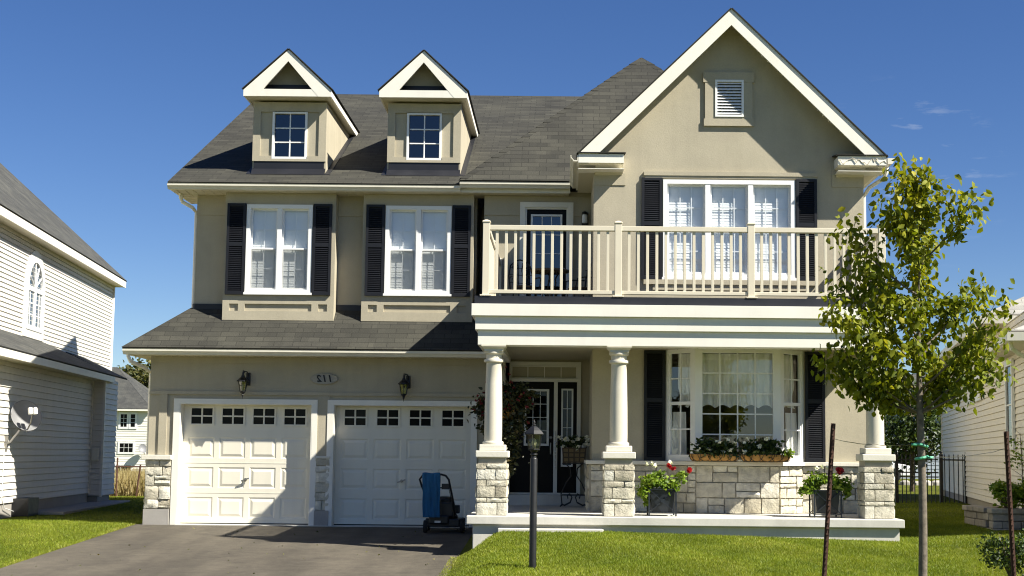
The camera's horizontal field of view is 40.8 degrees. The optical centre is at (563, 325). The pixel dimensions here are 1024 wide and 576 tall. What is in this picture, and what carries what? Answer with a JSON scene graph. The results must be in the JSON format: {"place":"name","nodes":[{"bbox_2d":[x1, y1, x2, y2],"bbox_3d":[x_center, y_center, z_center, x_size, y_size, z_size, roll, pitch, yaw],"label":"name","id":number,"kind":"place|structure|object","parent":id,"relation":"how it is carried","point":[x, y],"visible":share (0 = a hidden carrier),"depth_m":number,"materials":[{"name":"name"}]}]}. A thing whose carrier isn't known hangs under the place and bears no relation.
{"place":"outdoors","nodes":[
{"label":"outdoors","id":0,"kind":"place"},
{"bbox_2d":[109,467,144,495],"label":"dry grass","id":1,"kind":"structure","parent":0,"point":[124,480],"depth_m":37.71,"materials":[{"name":"beige plant"}]},
{"bbox_2d":[11,528,457,575],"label":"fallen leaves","id":2,"kind":"object","parent":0,"point":[283,553],"visible":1,"depth_m":20.55,"materials":[{"name":"brown plant"}]},
{"bbox_2d":[0,523,472,575],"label":"driveway","id":3,"kind":"structure","parent":0,"point":[214,549],"depth_m":20.35,"materials":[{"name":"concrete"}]},
{"bbox_2d":[419,473,464,532],"bbox_3d":[-2.055,3.017,23.475,0.763,1.002,0.848,1,-5,0],"label":"lawn mower","id":4,"kind":"object","parent":3,"relation":"on","point":[449,511],"visible":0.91,"depth_m":23.27,"materials":[{"name":"black plastic"}]},
{"bbox_2d":[422,472,440,516],"bbox_3d":[-2.213,2.836,23.076,0.309,0.749,0.102,1,-5,0],"label":"towel","id":5,"kind":"object","parent":4,"relation":"hanging from","point":[431,483],"visible":1,"depth_m":23.05,"materials":[{"name":"blue fabric"}]},
{"bbox_2d":[0,471,1023,575],"bbox_3d":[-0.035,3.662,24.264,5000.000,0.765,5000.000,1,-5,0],"label":"lawn","id":6,"kind":"structure","parent":0,"point":[467,547],"depth_m":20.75,"materials":[{"name":"plant"}]},
{"bbox_2d":[12,497,38,515],"bbox_3d":[-10.438,3.512,26.708,0.300,0.342,0.750,1,-5,-6],"label":"hose box","id":7,"kind":"object","parent":6,"relation":"on","point":[25,506],"visible":1,"depth_m":26.35,"materials":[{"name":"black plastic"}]},
{"bbox_2d":[0,163,126,518],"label":"house","id":8,"kind":"structure","parent":6,"relation":"on","point":[60,280],"depth_m":30.66,"materials":[{"name":"beige plastic"}]},
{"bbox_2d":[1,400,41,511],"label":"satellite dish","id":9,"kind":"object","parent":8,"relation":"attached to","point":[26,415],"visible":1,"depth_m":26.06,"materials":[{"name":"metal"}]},
{"bbox_2d":[22,251,44,341],"bbox_3d":[-11.626,-0.684,30.282,0.050,1.940,1.640,1,-5,-6],"label":"window","id":10,"kind":"structure","parent":8,"relation":"in","point":[36,331],"depth_m":30.20,"materials":[{"name":"white plastic"}]},
{"bbox_2d":[38,500,129,514],"bbox_3d":[-10.634,4.079,30.499,0.730,0.195,6.600,1,-5,-6],"label":"concrete pad","id":11,"kind":"object","parent":6,"relation":"on","point":[70,509],"visible":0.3,"depth_m":29.36,"materials":[{"name":"grey concrete"}]},
{"bbox_2d":[112,367,147,470],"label":"house","id":12,"kind":"structure","parent":6,"relation":"on","point":[131,416],"depth_m":109.17,"materials":[{"name":"grey"}]},
{"bbox_2d":[114,464,131,470],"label":"window","id":13,"kind":"structure","parent":12,"relation":"in","point":[115,464],"depth_m":108.84,"materials":[{"name":"white plastic"}]},
{"bbox_2d":[118,412,128,428],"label":"window","id":14,"kind":"structure","parent":12,"relation":"in","point":[123,421],"depth_m":109.19,"materials":[{"name":"white plastic"}]},
{"bbox_2d":[117,441,134,453],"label":"window","id":15,"kind":"structure","parent":12,"relation":"in","point":[123,447],"depth_m":109.00,"materials":[{"name":"white plastic"}]},
{"bbox_2d":[128,412,137,428],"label":"window","id":16,"kind":"structure","parent":12,"relation":"in","point":[132,424],"depth_m":109.19,"materials":[{"name":"white plastic"}]},
{"bbox_2d":[138,444,145,454],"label":"satellite dish","id":17,"kind":"object","parent":12,"relation":"attached to","point":[141,448],"visible":0.95,"depth_m":108.54,"materials":[{"name":"metal"}]},
{"bbox_2d":[114,458,145,496],"bbox_3d":[-12.340,4.147,37.265,7.448,1.152,0.042,1,-5,0],"label":"wire fence","id":18,"kind":"object","parent":6,"relation":"on","point":[117,481],"visible":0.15,"depth_m":37.26,"materials":[{"name":"metal"}]},
{"bbox_2d":[118,357,150,388],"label":"tree","id":19,"kind":"object","parent":6,"relation":"on","point":[140,375],"visible":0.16,"depth_m":118.97,"materials":[{"name":"green plant"}]},
{"bbox_2d":[122,8,904,548],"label":"house","id":20,"kind":"structure","parent":6,"relation":"on","point":[368,250],"depth_m":24.39,"materials":[{"name":"paint"}]},
{"bbox_2d":[237,370,250,398],"bbox_3d":[-5.660,1.037,24.338,0.203,0.510,0.262,1,-5,0],"label":"wall lantern","id":21,"kind":"object","parent":20,"relation":"attached to","point":[246,379],"depth_m":24.30,"materials":[{"name":"black metal"}]},
{"bbox_2d":[180,404,310,524],"bbox_3d":[-5.644,2.469,24.562,2.320,2.150,0.100,1,-5,0],"label":"garage door","id":22,"kind":"structure","parent":20,"relation":"in","point":[242,464],"depth_m":24.57,"materials":[{"name":"paint"}]},
{"bbox_2d":[243,204,312,294],"bbox_3d":[-5.127,-1.367,24.866,1.230,1.645,0.170,1,-5,0],"label":"window","id":23,"kind":"structure","parent":20,"relation":"in","point":[278,258],"depth_m":24.89,"materials":[{"name":"white glass"}]},
{"bbox_2d":[310,373,337,383],"bbox_3d":[-4.252,0.945,24.481,0.490,0.196,0.028,1,-5,0],"label":"house number","id":24,"kind":"object","parent":20,"relation":"attached to","point":[323,378],"visible":1,"depth_m":24.48,"materials":[{"name":"stone"}]},
{"bbox_2d":[334,406,470,525],"bbox_3d":[-2.859,2.495,24.562,2.430,2.150,0.100,1,-5,0],"label":"garage door","id":25,"kind":"structure","parent":20,"relation":"in","point":[382,453],"depth_m":24.58,"materials":[{"name":"paint"}]},
{"bbox_2d":[398,373,410,401],"bbox_3d":[-2.816,1.089,24.336,0.203,0.510,0.262,1,-5,0],"label":"wall lantern","id":26,"kind":"object","parent":20,"relation":"attached to","point":[406,381],"depth_m":24.29,"materials":[{"name":"black metal"}]},
{"bbox_2d":[383,206,451,296],"bbox_3d":[-2.617,-1.343,24.866,1.230,1.645,0.170,1,-5,0],"label":"window","id":27,"kind":"structure","parent":20,"relation":"in","point":[417,238],"depth_m":24.89,"materials":[{"name":"white plastic"}]},
{"bbox_2d":[467,363,540,477],"bbox_3d":[-0.934,1.327,21.403,1.114,2.075,0.891,2,-6,-14],"label":"hanging basket","id":28,"kind":"object","parent":20,"relation":"hanging from","point":[517,400],"visible":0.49,"depth_m":21.29,"materials":[{"name":"green plant"}]},
{"bbox_2d":[508,259,540,295],"bbox_3d":[-0.666,-0.672,23.550,0.519,1.005,0.521,2,-6,-20],"label":"garden chair","id":29,"kind":"object","parent":20,"relation":"on","point":[520,287],"visible":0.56,"depth_m":23.67,"materials":[{"name":"black metal"}]},
{"bbox_2d":[510,382,553,492],"bbox_3d":[-0.562,2.000,24.744,0.775,1.985,0.133,1,-5,0],"label":"front door","id":30,"kind":"structure","parent":20,"relation":"in","point":[542,413],"depth_m":24.74,"materials":[{"name":"black wood"}]},
{"bbox_2d":[526,209,565,296],"bbox_3d":[-0.307,-1.094,24.853,0.715,2.040,0.132,1,-5,0],"label":"balcony door","id":31,"kind":"structure","parent":20,"relation":"in","point":[534,217],"depth_m":24.92,"materials":[{"name":"black plastic"}]},
{"bbox_2d":[530,268,568,295],"bbox_3d":[-0.235,-0.562,23.554,0.660,0.795,0.660,1,-5,0],"label":"garden table","id":32,"kind":"object","parent":20,"relation":"on","point":[556,271],"visible":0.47,"depth_m":23.48,"materials":[{"name":"black"}]},
{"bbox_2d":[560,463,584,506],"bbox_3d":[0.184,2.763,23.927,0.490,0.757,0.297,1,-5,0],"label":"plant stand","id":33,"kind":"object","parent":20,"relation":"on","point":[571,495],"visible":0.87,"depth_m":23.79,"materials":[{"name":"black metal"}]},
{"bbox_2d":[555,435,589,462],"bbox_3d":[0.184,2.139,23.984,0.665,0.499,0.544,1,-5,0],"label":"flower basket","id":34,"kind":"object","parent":33,"relation":"on","point":[575,452],"visible":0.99,"depth_m":23.83,"materials":[{"name":"brown wicker"}]},
{"bbox_2d":[565,270,591,296],"bbox_3d":[0.311,-0.651,23.679,0.521,1.005,0.519,3,-6,-24],"label":"garden chair","id":35,"kind":"object","parent":20,"relation":"on","point":[582,288],"visible":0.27,"depth_m":23.60,"materials":[{"name":"black metal"}]},
{"bbox_2d":[582,211,587,225],"bbox_3d":[0.389,-1.945,24.867,0.120,0.250,0.145,1,-5,0],"label":"wall lamp","id":36,"kind":"object","parent":20,"relation":"attached to","point":[584,218],"visible":1,"depth_m":24.82,"materials":[{"name":"black metal"}]},
{"bbox_2d":[635,460,691,515],"bbox_3d":[1.507,2.444,20.768,0.884,0.839,0.544,1,-5,0],"label":"planter","id":37,"kind":"object","parent":20,"relation":"on","point":[663,499],"visible":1,"depth_m":20.60,"materials":[{"name":"plant"}]},
{"bbox_2d":[687,436,741,461],"bbox_3d":[2.363,1.925,21.554,0.848,0.400,0.350,1,-5,0],"label":"window box","id":38,"kind":"object","parent":20,"relation":"attached to","point":[716,450],"visible":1,"depth_m":21.49,"materials":[{"name":"brown metal"}]},
{"bbox_2d":[662,179,796,280],"bbox_3d":[2.710,-1.557,22.520,2.200,1.655,0.170,1,-5,0],"label":"window","id":39,"kind":"structure","parent":20,"relation":"in","point":[686,203],"depth_m":22.57,"materials":[{"name":"white glass"}]},
{"bbox_2d":[665,349,803,461],"bbox_3d":[2.770,1.339,22.772,2.233,1.825,2.010,1,-5,0],"label":"bay window","id":40,"kind":"structure","parent":20,"relation":"in","point":[715,380],"depth_m":21.99,"materials":[{"name":"white glass"}]},
{"bbox_2d":[737,437,794,461],"bbox_3d":[3.180,1.949,21.554,0.911,0.417,0.395,1,-5,0],"label":"window box","id":41,"kind":"object","parent":20,"relation":"attached to","point":[766,450],"visible":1,"depth_m":21.49,"materials":[{"name":"brown wicker"}]},
{"bbox_2d":[761,55,885,168],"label":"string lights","id":42,"kind":"object","parent":20,"relation":"attached to","point":[851,158],"visible":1,"depth_m":22.23,"materials":[{"name":"beige plastic"}]},
{"bbox_2d":[796,465,854,517],"bbox_3d":[3.940,2.487,20.748,0.884,0.795,0.578,1,-5,0],"label":"planter","id":43,"kind":"object","parent":20,"relation":"on","point":[811,487],"visible":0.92,"depth_m":20.60,"materials":[{"name":"plant"}]},
{"bbox_2d":[525,420,543,568],"bbox_3d":[-0.354,2.048,16.380,0.225,1.857,0.260,1,-5,0],"label":"lamp post","id":44,"kind":"object","parent":6,"relation":"on","point":[534,430],"visible":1,"depth_m":16.35,"materials":[{"name":"black metal"}]},
{"bbox_2d":[822,423,835,575],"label":"stake","id":45,"kind":"object","parent":6,"relation":"on","point":[828,501],"visible":1,"depth_m":13.09,"materials":[{"name":"metal"}]},
{"bbox_2d":[836,439,906,445],"bbox_3d":[2.956,1.113,13.141,0.734,0.068,0.012,0,-5,2],"label":"guy wire","id":46,"kind":"object","parent":45,"relation":"attached to","point":[871,444],"visible":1,"depth_m":13.13,"materials":[{"name":"black metal"}]},
{"bbox_2d":[884,434,893,464],"bbox_3d":[8.676,3.883,38.557,1.138,2.114,0.972,1,-5,0],"label":"tree","id":47,"kind":"object","parent":6,"relation":"on","point":[886,440],"visible":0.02,"depth_m":38.58,"materials":[{"name":"green plant"}]},
{"bbox_2d":[884,377,940,491],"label":"tree","id":48,"kind":"object","parent":6,"relation":"on","point":[896,429],"visible":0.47,"depth_m":40.92,"materials":[{"name":"green plant"}]},
{"bbox_2d":[884,374,940,478],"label":"background house","id":49,"kind":"structure","parent":6,"relation":"on","point":[933,461],"depth_m":74.14,"materials":[{"name":"beige"}]},
{"bbox_2d":[810,152,1018,575],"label":"young tree","id":50,"kind":"object","parent":6,"relation":"on","point":[888,396],"visible":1,"depth_m":13.20,"materials":[{"name":"green plant"}]},
{"bbox_2d":[911,443,928,447],"bbox_3d":[3.414,1.141,13.144,0.137,0.049,0.160,-3,-6,34],"label":"tree tie","id":51,"kind":"object","parent":50,"relation":"attached to","point":[920,444],"visible":1,"depth_m":13.10,"materials":[{"name":"green plastic"}]},
{"bbox_2d":[914,455,933,459],"bbox_3d":[3.431,1.260,13.133,0.136,0.049,0.159,4,-6,-34],"label":"tree tie","id":52,"kind":"object","parent":50,"relation":"attached to","point":[924,457],"visible":1,"depth_m":13.09,"materials":[{"name":"green plastic"}]},
{"bbox_2d":[892,480,938,485],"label":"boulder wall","id":53,"kind":"structure","parent":6,"relation":"on","point":[916,482],"depth_m":54.04,"materials":[{"name":"white stone"}]},
{"bbox_2d":[894,451,967,502],"bbox_3d":[6.985,3.525,30.812,4.176,1.450,0.087,1,-5,0],"label":"metal fence","id":54,"kind":"object","parent":6,"relation":"on","point":[941,459],"visible":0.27,"depth_m":30.81,"materials":[{"name":"black metal"}]},
{"bbox_2d":[899,454,938,502],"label":"metal gate","id":55,"kind":"structure","parent":54,"relation":"attached to","point":[914,472],"depth_m":30.81,"materials":[{"name":"black metal"}]},
{"bbox_2d":[924,297,1023,507],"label":"house","id":56,"kind":"structure","parent":6,"relation":"on","point":[968,432],"depth_m":26.19,"materials":[{"name":"beige plastic"}]},
{"bbox_2d":[965,375,980,404],"bbox_3d":[8.596,1.344,28.862,0.045,0.540,2.800,0,-5,11],"label":"window","id":57,"kind":"structure","parent":56,"relation":"in","point":[977,399],"depth_m":28.19,"materials":[{"name":"white plastic"}]},
{"bbox_2d":[1004,359,1015,449],"bbox_3d":[7.510,1.331,23.140,0.045,1.500,0.900,0,-5,11],"label":"window","id":58,"kind":"structure","parent":56,"relation":"in","point":[1009,391],"depth_m":23.07,"materials":[{"name":"white plastic"}]},
{"bbox_2d":[962,505,1023,529],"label":"block planter","id":59,"kind":"object","parent":6,"relation":"on","point":[994,518],"visible":0.84,"depth_m":21.40,"materials":[{"name":"stone"}]},
{"bbox_2d":[984,478,1023,508],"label":"shrub","id":60,"kind":"object","parent":59,"relation":"on","point":[998,489],"visible":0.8,"depth_m":21.45,"materials":[{"name":"green plant"}]},
{"bbox_2d":[1004,433,1023,507],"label":"sapling","id":61,"kind":"object","parent":59,"relation":"in","point":[1016,453],"visible":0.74,"depth_m":21.90,"materials":[{"name":"green plant"}]},
{"bbox_2d":[973,528,1023,575],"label":"bush","id":62,"kind":"object","parent":6,"relation":"on","point":[1004,557],"visible":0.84,"depth_m":15.62,"materials":[{"name":"green plant"}]},
{"bbox_2d":[1004,431,1015,575],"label":"stake","id":63,"kind":"object","parent":6,"relation":"on","point":[1009,502],"visible":1,"depth_m":13.09,"materials":[{"name":"wood"}]},
{"bbox_2d":[943,449,1002,457],"bbox_3d":[3.886,1.213,13.133,0.727,0.100,0.014,1,-5,-2],"label":"guy wire","id":64,"kind":"object","parent":63,"relation":"attached to","point":[972,455],"visible":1,"depth_m":13.13,"materials":[{"name":"black metal"}]},
{"bbox_2d":[0,0,1023,373],"label":"sky","id":65,"kind":"structure","parent":0,"point":[103,102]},
{"bbox_2d":[892,462,909,479],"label":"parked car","id":66,"kind":"object","parent":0,"point":[904,470],"visible":0.12,"depth_m":63.37,"materials":[{"name":"white metal"}]},
{"bbox_2d":[1017,478,1023,506],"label":"shrub","id":67,"kind":"object","parent":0,"point":[1022,486],"visible":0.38,"depth_m":21.72,"materials":[{"name":"green plant"}]}
]}

